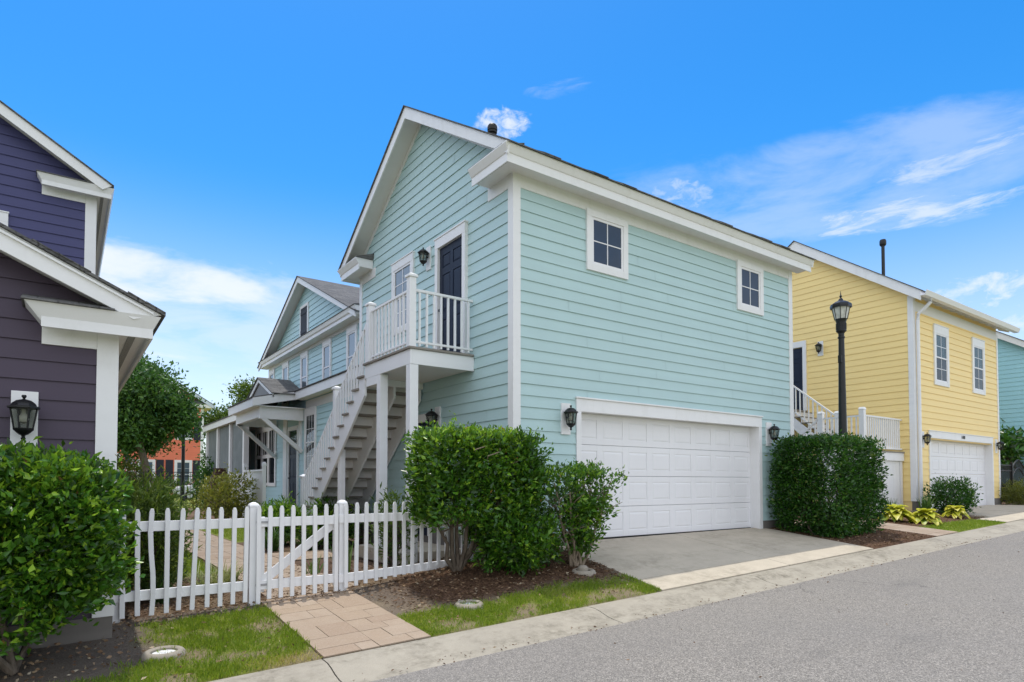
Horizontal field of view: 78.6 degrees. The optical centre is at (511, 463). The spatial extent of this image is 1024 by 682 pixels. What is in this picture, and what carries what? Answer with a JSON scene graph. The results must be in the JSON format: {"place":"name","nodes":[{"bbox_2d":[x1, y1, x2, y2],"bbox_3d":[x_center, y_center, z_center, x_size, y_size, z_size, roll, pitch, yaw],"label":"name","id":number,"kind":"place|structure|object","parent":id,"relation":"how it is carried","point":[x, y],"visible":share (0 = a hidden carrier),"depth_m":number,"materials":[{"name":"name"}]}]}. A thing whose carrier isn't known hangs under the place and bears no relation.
{"place":"outdoors","nodes":[
{"label":"outdoors","id":0,"kind":"place"},
{"bbox_2d":[208,468,229,513],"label":"brick pillar","id":1,"kind":"structure","parent":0,"point":[219,473],"depth_m":25.20,"materials":[{"name":"brown brick"}]},
{"bbox_2d":[179,530,357,598],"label":"garden path","id":2,"kind":"structure","parent":0,"point":[226,550],"depth_m":10.90,"materials":[{"name":"beige stone"}]},
{"bbox_2d":[272,548,353,560],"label":"side path","id":3,"kind":"structure","parent":0,"point":[309,554],"depth_m":11.59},
{"bbox_2d":[0,496,1023,681],"bbox_3d":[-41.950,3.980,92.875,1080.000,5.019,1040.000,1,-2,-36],"label":"ground","id":4,"kind":"structure","parent":0,"point":[54,669],"depth_m":6.87,"materials":[{"name":"soil"}]},
{"bbox_2d":[0,436,145,675],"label":"privet hedge","id":5,"kind":"object","parent":4,"relation":"on","point":[79,567],"visible":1,"depth_m":4.91,"materials":[{"name":"green plant"}]},
{"bbox_2d":[0,100,165,651],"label":"plum house","id":6,"kind":"structure","parent":4,"relation":"on","point":[77,332],"depth_m":5.86,"materials":[{"name":"paint"}]},
{"bbox_2d":[0,210,8,225],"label":"window","id":7,"kind":"structure","parent":6,"relation":"in","point":[3,214],"depth_m":10.93,"materials":[{"name":"white paint"}]},
{"bbox_2d":[7,390,39,445],"bbox_3d":[-4.300,-0.397,5.505,0.230,0.510,0.273,1,-2,-36],"label":"wall lantern","id":8,"kind":"object","parent":6,"relation":"attached to","point":[23,407],"depth_m":5.54,"materials":[{"name":"black glass"}]},
{"bbox_2d":[116,453,153,499],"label":"street shrub","id":9,"kind":"object","parent":4,"relation":"on","point":[128,464],"visible":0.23,"depth_m":37.46,"materials":[{"name":"green plant"}]},
{"bbox_2d":[116,473,194,497],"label":"street shrub","id":10,"kind":"object","parent":4,"relation":"on","point":[173,480],"visible":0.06,"depth_m":52.80,"materials":[{"name":"green plant"}]},
{"bbox_2d":[131,570,183,604],"bbox_3d":[-4.091,1.411,7.255,0.819,0.438,0.760,-1,-2,31],"label":"liriope","id":11,"kind":"object","parent":4,"relation":"on","point":[159,584],"visible":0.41,"depth_m":7.22,"materials":[{"name":"green plant"}]},
{"bbox_2d":[126,484,192,572],"bbox_3d":[-5.503,1.069,9.424,1.210,1.651,1.219,-1,-2,24],"label":"soft bush","id":12,"kind":"object","parent":4,"relation":"on","point":[164,511],"depth_m":9.42,"materials":[{"name":"green plant"}]},
{"bbox_2d":[118,470,201,507],"bbox_3d":[-16.680,1.325,30.831,6.490,1.980,0.090,1,-2,-36],"label":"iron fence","id":13,"kind":"object","parent":4,"relation":"on","point":[180,476],"visible":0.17,"depth_m":30.93,"materials":[{"name":"black metal"}]},
{"bbox_2d":[121,458,205,603],"bbox_3d":[-4.454,0.884,7.609,1.265,1.942,1.465,1,-2,-36],"label":"soft bush","id":14,"kind":"object","parent":4,"relation":"on","point":[160,494],"visible":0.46,"depth_m":7.45,"materials":[{"name":"green plant"}]},
{"bbox_2d":[141,645,185,661],"bbox_3d":[-3.066,1.704,5.506,0.368,0.130,0.368,0,0,-36],"label":"valve ring","id":15,"kind":"object","parent":4,"relation":"on","point":[153,653],"visible":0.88,"depth_m":5.47,"materials":[{"name":"concrete"}]},
{"bbox_2d":[117,352,213,489],"bbox_3d":[-21.587,-2.138,36.596,8.097,9.145,7.156,1,-2,-36],"label":"oak tree","id":16,"kind":"object","parent":4,"relation":"on","point":[156,407],"visible":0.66,"depth_m":35.94,"materials":[{"name":"green plant"}]},
{"bbox_2d":[117,361,214,494],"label":"coral house","id":17,"kind":"structure","parent":4,"relation":"on","point":[169,462],"depth_m":58.86,"materials":[{"name":"paint"}]},
{"bbox_2d":[137,459,154,477],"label":"window","id":18,"kind":"structure","parent":17,"relation":"in","point":[151,461],"depth_m":57.47,"materials":[{"name":"white paint"}]},
{"bbox_2d":[174,460,191,485],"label":"window","id":19,"kind":"structure","parent":17,"relation":"in","point":[177,463],"depth_m":59.06,"materials":[{"name":"white paint"}]},
{"bbox_2d":[181,434,184,500],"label":"street lamp","id":20,"kind":"object","parent":4,"relation":"on","point":[183,462],"visible":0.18,"depth_m":41.03,"materials":[{"name":"black metal"}]},
{"bbox_2d":[172,480,200,499],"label":"parked car","id":21,"kind":"object","parent":4,"relation":"on","point":[177,488],"visible":0.24,"depth_m":44.08,"materials":[{"name":"silver metal"}]},
{"bbox_2d":[112,502,260,622],"bbox_3d":[-3.520,1.081,6.807,1.462,1.300,0.154,1,-2,-36],"label":"picket fence","id":22,"kind":"object","parent":4,"relation":"on","point":[251,555],"visible":0.84,"depth_m":6.80,"materials":[{"name":"white wood"}]},
{"bbox_2d":[255,504,337,598],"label":"garden gate","id":23,"kind":"structure","parent":22,"relation":"attached to","point":[269,583],"depth_m":7.45,"materials":[{"name":"white wood"}]},
{"bbox_2d":[195,443,205,477],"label":"background tree","id":24,"kind":"object","parent":4,"relation":"on","point":[204,454],"visible":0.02,"depth_m":52.73,"materials":[{"name":"green plant"}]},
{"bbox_2d":[188,455,213,508],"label":"boxwood","id":25,"kind":"object","parent":4,"relation":"on","point":[204,470],"visible":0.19,"depth_m":29.80,"materials":[{"name":"green plant"}]},
{"bbox_2d":[176,562,225,595],"bbox_3d":[-3.785,1.432,7.681,0.790,0.388,0.848,0,-2,15],"label":"liriope","id":26,"kind":"object","parent":4,"relation":"on","point":[201,580],"visible":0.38,"depth_m":7.73,"materials":[{"name":"green plant"}]},
{"bbox_2d":[189,560,241,583],"bbox_3d":[-3.720,1.419,8.032,0.823,0.419,0.996,-1,-2,28],"label":"liriope","id":27,"kind":"object","parent":4,"relation":"on","point":[224,579],"visible":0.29,"depth_m":8.03,"materials":[{"name":"green plant"}]},
{"bbox_2d":[203,397,237,443],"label":"background tree","id":28,"kind":"object","parent":4,"relation":"on","point":[216,416],"visible":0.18,"depth_m":66.71,"materials":[{"name":"green plant"}]},
{"bbox_2d":[199,559,242,582],"bbox_3d":[-3.690,1.435,8.297,0.933,0.387,0.843,1,-2,-36],"label":"liriope","id":29,"kind":"object","parent":4,"relation":"on","point":[237,576],"visible":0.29,"depth_m":8.25,"materials":[{"name":"green plant"}]},
{"bbox_2d":[186,462,270,519],"bbox_3d":[-9.332,1.125,20.607,2.636,2.410,2.334,1,-2,-36],"label":"azalea bush","id":30,"kind":"object","parent":4,"relation":"on","point":[231,500],"visible":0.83,"depth_m":20.27,"materials":[{"name":"green plant"}]},
{"bbox_2d":[221,373,254,404],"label":"background tree","id":31,"kind":"object","parent":4,"relation":"on","point":[242,388],"visible":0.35,"depth_m":51.36,"materials":[{"name":"green plant"}]},
{"bbox_2d":[243,462,266,515],"bbox_3d":[-8.713,0.922,21.108,0.134,1.910,2.727,1,-2,-36],"label":"entry railing","id":32,"kind":"object","parent":4,"relation":"on","point":[259,475],"visible":0.66,"depth_m":20.55,"materials":[{"name":"white paint"}]},
{"bbox_2d":[243,491,306,545],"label":"garden shrub","id":33,"kind":"object","parent":4,"relation":"on","point":[276,512],"visible":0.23,"depth_m":13.33,"materials":[{"name":"green plant"}]},
{"bbox_2d":[265,526,289,550],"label":"agapanthus","id":34,"kind":"object","parent":4,"relation":"on","point":[275,545],"visible":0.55,"depth_m":12.33,"materials":[{"name":"green plant"}]},
{"bbox_2d":[202,276,359,513],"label":"house","id":35,"kind":"structure","parent":4,"relation":"on","point":[276,420],"depth_m":21.05,"materials":[{"name":"paint"}]},
{"bbox_2d":[255,427,276,485],"bbox_3d":[-9.788,-0.289,24.804,0.062,2.350,3.100,1,-2,-36],"label":"triple window","id":36,"kind":"structure","parent":35,"relation":"in","point":[267,436],"depth_m":24.38,"materials":[{"name":"white paint"}]},
{"bbox_2d":[269,369,274,378],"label":"window","id":37,"kind":"structure","parent":35,"relation":"in","point":[271,373],"depth_m":24.14,"materials":[{"name":"white paint"}]},
{"bbox_2d":[282,361,288,406],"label":"window","id":38,"kind":"structure","parent":35,"relation":"in","point":[285,366],"depth_m":22.68,"materials":[{"name":"white paint"}]},
{"bbox_2d":[288,443,296,505],"bbox_3d":[-7.627,0.371,21.767,0.095,2.150,0.960,1,-2,-36],"label":"door","id":39,"kind":"structure","parent":35,"relation":"in","point":[292,452],"depth_m":21.84,"materials":[{"name":"blue paint"}]},
{"bbox_2d":[300,351,308,400],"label":"window","id":40,"kind":"structure","parent":35,"relation":"in","point":[304,359],"depth_m":20.95,"materials":[{"name":"white paint"}]},
{"bbox_2d":[304,405,316,474],"bbox_3d":[-6.550,-0.744,20.308,0.085,2.192,1.184,1,-2,-36],"label":"window","id":41,"kind":"structure","parent":35,"relation":"in","point":[310,413],"depth_m":20.34,"materials":[{"name":"white paint"}]},
{"bbox_2d":[322,338,331,378],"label":"window","id":42,"kind":"structure","parent":35,"relation":"in","point":[326,345],"depth_m":19.12,"materials":[{"name":"white paint"}]},
{"bbox_2d":[346,324,357,369],"bbox_3d":[-4.467,-3.033,17.475,0.072,1.600,0.760,1,-2,-36],"label":"window","id":43,"kind":"structure","parent":35,"relation":"in","point":[352,332],"depth_m":17.52,"materials":[{"name":"white paint"}]},
{"bbox_2d":[286,530,312,550],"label":"agapanthus","id":44,"kind":"object","parent":4,"relation":"on","point":[308,536],"visible":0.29,"depth_m":12.33,"materials":[{"name":"green plant"}]},
{"bbox_2d":[306,555,323,573],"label":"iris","id":45,"kind":"object","parent":4,"relation":"on","point":[311,569],"visible":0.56,"depth_m":9.19,"materials":[{"name":"green plant"}]},
{"bbox_2d":[296,493,372,549],"bbox_3d":[-3.705,1.232,12.906,1.596,1.344,1.406,1,-2,-36],"label":"garden shrub","id":46,"kind":"object","parent":4,"relation":"on","point":[351,530],"visible":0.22,"depth_m":12.77,"materials":[{"name":"green plant"}]},
{"bbox_2d":[328,539,359,572],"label":"iris","id":47,"kind":"object","parent":4,"relation":"on","point":[349,557],"visible":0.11,"depth_m":8.97,"materials":[{"name":"green plant"}]},
{"bbox_2d":[260,589,430,657],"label":"front walk","id":48,"kind":"structure","parent":4,"relation":"on","point":[337,624],"depth_m":6.46,"materials":[{"name":"beige stone"}]},
{"bbox_2d":[298,273,473,563],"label":"exterior staircase","id":49,"kind":"structure","parent":4,"relation":"on","point":[374,422],"depth_m":11.07,"materials":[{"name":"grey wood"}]},
{"bbox_2d":[362,482,419,566],"bbox_3d":[-1.762,0.980,9.228,0.874,1.452,0.978,1,-2,-36],"label":"wispy shrub","id":50,"kind":"object","parent":4,"relation":"on","point":[390,542],"visible":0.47,"depth_m":9.16,"materials":[{"name":"green plant"}]},
{"bbox_2d":[337,500,472,590],"bbox_3d":[-1.365,1.086,8.350,1.974,1.238,0.154,1,-2,-36],"label":"picket fence","id":51,"kind":"object","parent":4,"relation":"on","point":[345,518],"visible":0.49,"depth_m":8.05,"materials":[{"name":"white wood"}]},
{"bbox_2d":[359,541,460,564],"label":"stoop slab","id":52,"kind":"structure","parent":4,"relation":"on","point":[371,553],"depth_m":10.35,"materials":[{"name":"concrete"}]},
{"bbox_2d":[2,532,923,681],"bbox_3d":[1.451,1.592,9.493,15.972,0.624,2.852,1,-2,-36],"label":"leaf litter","id":53,"kind":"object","parent":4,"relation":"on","point":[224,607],"visible":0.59,"depth_m":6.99,"materials":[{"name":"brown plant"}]},
{"bbox_2d":[454,599,483,609],"bbox_3d":[-0.489,1.643,7.132,0.360,0.130,0.360,0,0,-36],"label":"valve ring","id":54,"kind":"object","parent":4,"relation":"on","point":[471,606],"visible":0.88,"depth_m":7.04,"materials":[{"name":"concrete"}]},
{"bbox_2d":[401,411,567,577],"bbox_3d":[-0.345,0.411,8.226,2.389,2.174,1.453,1,-2,-36],"label":"privet shrub","id":55,"kind":"object","parent":4,"relation":"on","point":[514,476],"visible":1,"depth_m":8.01,"materials":[{"name":"green plant"}]},
{"bbox_2d":[49,518,1004,681],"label":"grass","id":56,"kind":"structure","parent":4,"relation":"on","point":[220,644],"depth_m":6.28,"materials":[{"name":"green plant"}]},
{"bbox_2d":[125,511,983,616],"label":"mulch chips","id":57,"kind":"object","parent":4,"relation":"on","point":[465,592],"visible":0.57,"depth_m":8.17,"materials":[{"name":"brown wood"}]},
{"bbox_2d":[337,105,816,553],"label":"garage house","id":58,"kind":"structure","parent":4,"relation":"on","point":[648,337],"depth_m":11.18,"materials":[{"name":"teal paint"}]},
{"bbox_2d":[391,250,414,335],"bbox_3d":[-2.186,-3.376,12.518,0.085,1.492,0.994,1,-2,-36],"label":"window","id":59,"kind":"structure","parent":58,"relation":"in","point":[403,266],"depth_m":12.57,"materials":[{"name":"white paint"}]},
{"bbox_2d":[418,422,426,534],"bbox_3d":[-1.730,0.280,11.807,0.040,2.100,0.780,1,-2,-36],"label":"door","id":60,"kind":"structure","parent":58,"relation":"in","point":[424,423],"depth_m":11.67,"materials":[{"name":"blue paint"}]},
{"bbox_2d":[417,245,431,270],"bbox_3d":[-1.630,-3.828,11.595,0.236,0.440,0.198,1,-2,-36],"label":"wall lantern","id":61,"kind":"object","parent":58,"relation":"attached to","point":[426,252],"depth_m":11.58,"materials":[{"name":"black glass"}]},
{"bbox_2d":[425,406,440,427],"bbox_3d":[-1.421,-0.778,11.186,0.268,0.500,0.225,1,-2,-36],"label":"wall lantern","id":62,"kind":"object","parent":58,"relation":"attached to","point":[436,413],"depth_m":11.17,"materials":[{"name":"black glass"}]},
{"bbox_2d":[438,236,461,352],"bbox_3d":[-1.063,-2.845,10.920,0.095,2.085,0.850,1,-2,-36],"label":"door","id":63,"kind":"structure","parent":58,"relation":"in","point":[451,254],"depth_m":10.93,"materials":[{"name":"blue paint"}]},
{"bbox_2d":[560,403,577,434],"bbox_3d":[0.916,-0.718,9.869,0.225,0.500,0.268,1,-2,-36],"label":"wall lantern","id":64,"kind":"object","parent":58,"relation":"attached to","point":[567,411],"depth_m":9.90,"materials":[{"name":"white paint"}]},
{"bbox_2d":[585,207,628,279],"bbox_3d":[1.610,-3.707,10.595,0.960,1.020,0.072,1,-2,-36],"label":"window","id":65,"kind":"structure","parent":58,"relation":"in","point":[606,241],"depth_m":10.57,"materials":[{"name":"white paint"}]},
{"bbox_2d":[581,413,750,539],"bbox_3d":[2.996,0.263,11.745,4.938,2.142,0.044,1,-2,-36],"label":"garage door","id":66,"kind":"structure","parent":58,"relation":"in","point":[720,477],"depth_m":11.71,"materials":[{"name":"white plastic"}]},
{"bbox_2d":[736,259,763,315],"bbox_3d":[4.932,-3.637,12.972,0.910,1.020,0.072,1,-2,-36],"label":"window","id":67,"kind":"structure","parent":58,"relation":"in","point":[749,277],"depth_m":12.95,"materials":[{"name":"white paint"}]},
{"bbox_2d":[765,422,779,445],"bbox_3d":[5.498,-0.630,13.148,0.225,0.500,0.268,1,-2,-36],"label":"wall lantern","id":68,"kind":"object","parent":58,"relation":"attached to","point":[769,428],"depth_m":13.18,"materials":[{"name":"black glass"}]},
{"bbox_2d":[572,565,595,575],"bbox_3d":[0.979,1.481,8.556,0.360,0.190,0.360,0,0,-36],"label":"valve ring","id":69,"kind":"object","parent":4,"relation":"on","point":[582,570],"visible":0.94,"depth_m":8.48,"materials":[{"name":"concrete"}]},
{"bbox_2d":[540,457,628,566],"bbox_3d":[0.924,0.687,8.826,1.458,1.573,1.012,1,-2,-36],"label":"privet shrub","id":70,"kind":"object","parent":4,"relation":"on","point":[589,506],"visible":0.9,"depth_m":8.68,"materials":[{"name":"green plant"}]},
{"bbox_2d":[209,519,1023,681],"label":"kerb","id":71,"kind":"structure","parent":4,"relation":"on","point":[370,665],"depth_m":6.69,"materials":[{"name":"concrete"}]},
{"bbox_2d":[764,429,892,538],"bbox_3d":[6.677,0.475,13.132,2.622,2.322,1.727,1,-2,-36],"label":"box hedge","id":72,"kind":"object","parent":4,"relation":"on","point":[862,486],"visible":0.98,"depth_m":12.56,"materials":[{"name":"green plant"}]},
{"bbox_2d":[830,291,851,501],"bbox_3d":[7.065,-1.089,13.361,0.397,5.270,0.397,1,-2,-36],"label":"street lamp","id":73,"kind":"object","parent":4,"relation":"on","point":[840,308],"visible":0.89,"depth_m":13.33,"materials":[{"name":"black metal"}]},
{"bbox_2d":[794,520,957,535],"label":"neighbour walk","id":74,"kind":"structure","parent":4,"relation":"on","point":[918,530],"depth_m":13.76,"materials":[{"name":"beige concrete"}]},
{"bbox_2d":[883,498,899,517],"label":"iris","id":75,"kind":"object","parent":4,"relation":"on","point":[890,503],"visible":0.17,"depth_m":15.99,"materials":[{"name":"green plant"}]},
{"bbox_2d":[882,504,916,522],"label":"hosta","id":76,"kind":"object","parent":4,"relation":"on","point":[901,512],"visible":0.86,"depth_m":15.04,"materials":[{"name":"yellow plant"}]},
{"bbox_2d":[788,239,1019,510],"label":"yellow house","id":77,"kind":"structure","parent":4,"relation":"on","point":[916,363],"depth_m":19.60,"materials":[{"name":"paint"}]},
{"bbox_2d":[793,348,802,409],"bbox_3d":[9.479,-2.822,21.207,0.040,2.100,0.860,1,-2,-36],"label":"door","id":78,"kind":"structure","parent":77,"relation":"in","point":[797,353],"depth_m":21.00,"materials":[{"name":"blue paint"}]},
{"bbox_2d":[815,341,823,355],"bbox_3d":[9.979,-3.759,20.326,0.254,0.475,0.214,1,-2,-36],"label":"wall lantern","id":79,"kind":"object","parent":77,"relation":"attached to","point":[819,344],"depth_m":20.32,"materials":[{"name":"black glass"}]},
{"bbox_2d":[793,385,904,511],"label":"side deck","id":80,"kind":"structure","parent":77,"relation":"attached to","point":[888,428],"depth_m":17.97,"materials":[{"name":"white wood"}]},
{"bbox_2d":[922,431,930,447],"bbox_3d":[12.109,-0.719,18.262,0.214,0.475,0.254,1,-2,-36],"label":"wall lantern","id":81,"kind":"object","parent":77,"relation":"attached to","point":[927,435],"depth_m":18.25,"materials":[{"name":"black glass"}]},
{"bbox_2d":[932,323,949,387],"bbox_3d":[13.225,-3.321,19.264,1.114,1.862,0.085,1,-2,-36],"label":"window","id":82,"kind":"structure","parent":77,"relation":"in","point":[941,369],"depth_m":19.24,"materials":[{"name":"white paint"}]},
{"bbox_2d":[931,440,985,507],"bbox_3d":[14.387,0.332,20.273,5.020,2.134,0.040,1,-2,-36],"label":"garage door","id":83,"kind":"structure","parent":77,"relation":"in","point":[945,464],"depth_m":20.49,"materials":[{"name":"white plastic"}]},
{"bbox_2d":[971,337,985,394],"bbox_3d":[15.681,-3.269,21.021,1.114,1.862,0.085,1,-2,-36],"label":"window","id":84,"kind":"structure","parent":77,"relation":"in","point":[977,345],"depth_m":21.00,"materials":[{"name":"white paint"}]},
{"bbox_2d":[995,439,1004,452],"bbox_3d":[16.955,-0.616,21.730,0.214,0.475,0.254,1,-2,-36],"label":"wall lantern","id":85,"kind":"object","parent":77,"relation":"attached to","point":[997,446],"depth_m":21.73,"materials":[{"name":"black glass"}]},
{"bbox_2d":[907,508,942,525],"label":"hosta","id":86,"kind":"object","parent":4,"relation":"on","point":[929,516],"visible":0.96,"depth_m":14.81,"materials":[{"name":"yellow plant"}]},
{"bbox_2d":[914,493,935,514],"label":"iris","id":87,"kind":"object","parent":4,"relation":"on","point":[928,505],"visible":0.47,"depth_m":16.35,"materials":[{"name":"green plant"}]},
{"bbox_2d":[923,476,983,515],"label":"dwarf shrub","id":88,"kind":"object","parent":4,"relation":"on","point":[955,488],"visible":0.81,"depth_m":17.15,"materials":[{"name":"green plant"}]},
{"bbox_2d":[941,505,970,518],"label":"hosta","id":89,"kind":"object","parent":4,"relation":"on","point":[958,510],"visible":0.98,"depth_m":16.11,"materials":[{"name":"yellow plant"}]},
{"bbox_2d":[1000,463,1013,504],"bbox_3d":[17.745,0.717,22.470,1.360,1.500,0.090,1,-2,-36],"label":"iron fence","id":90,"kind":"object","parent":4,"relation":"on","point":[1006,471],"visible":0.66,"depth_m":22.53,"materials":[{"name":"black metal"}]},
{"bbox_2d":[1013,459,1023,485],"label":"iron gate","id":91,"kind":"structure","parent":90,"relation":"attached to","point":[1018,468],"depth_m":23.29,"materials":[{"name":"black metal"}]},
{"bbox_2d":[996,331,1023,491],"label":"blue house","id":92,"kind":"structure","parent":4,"relation":"on","point":[1011,376],"depth_m":25.20,"materials":[{"name":"paint"}]},
{"bbox_2d":[999,476,1023,504],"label":"grassy shrub","id":93,"kind":"object","parent":4,"relation":"on","point":[1010,492],"visible":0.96,"depth_m":21.76,"materials":[{"name":"green plant"}]},
{"bbox_2d":[1000,418,1023,468],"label":"loquat tree","id":94,"kind":"object","parent":4,"relation":"on","point":[1012,450],"visible":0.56,"depth_m":24.10,"materials":[{"name":"green plant"}]},
{"bbox_2d":[0,0,1023,463],"label":"sky","id":95,"kind":"structure","parent":0,"point":[241,145],"materials":[{"name":"blue"}]},
{"bbox_2d":[371,531,1023,681],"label":"road","id":96,"kind":"structure","parent":0,"point":[950,622],"depth_m":6.11,"materials":[{"name":"grey asphalt"}]},
{"bbox_2d":[559,528,872,591],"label":"driveway","id":97,"kind":"structure","parent":0,"point":[665,562],"depth_m":10.13,"materials":[{"name":"concrete"}]},
{"bbox_2d":[911,505,1023,522],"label":"neighbour driveway","id":98,"kind":"structure","parent":0,"point":[1006,513],"depth_m":17.76,"materials":[{"name":"concrete"}]}
]}

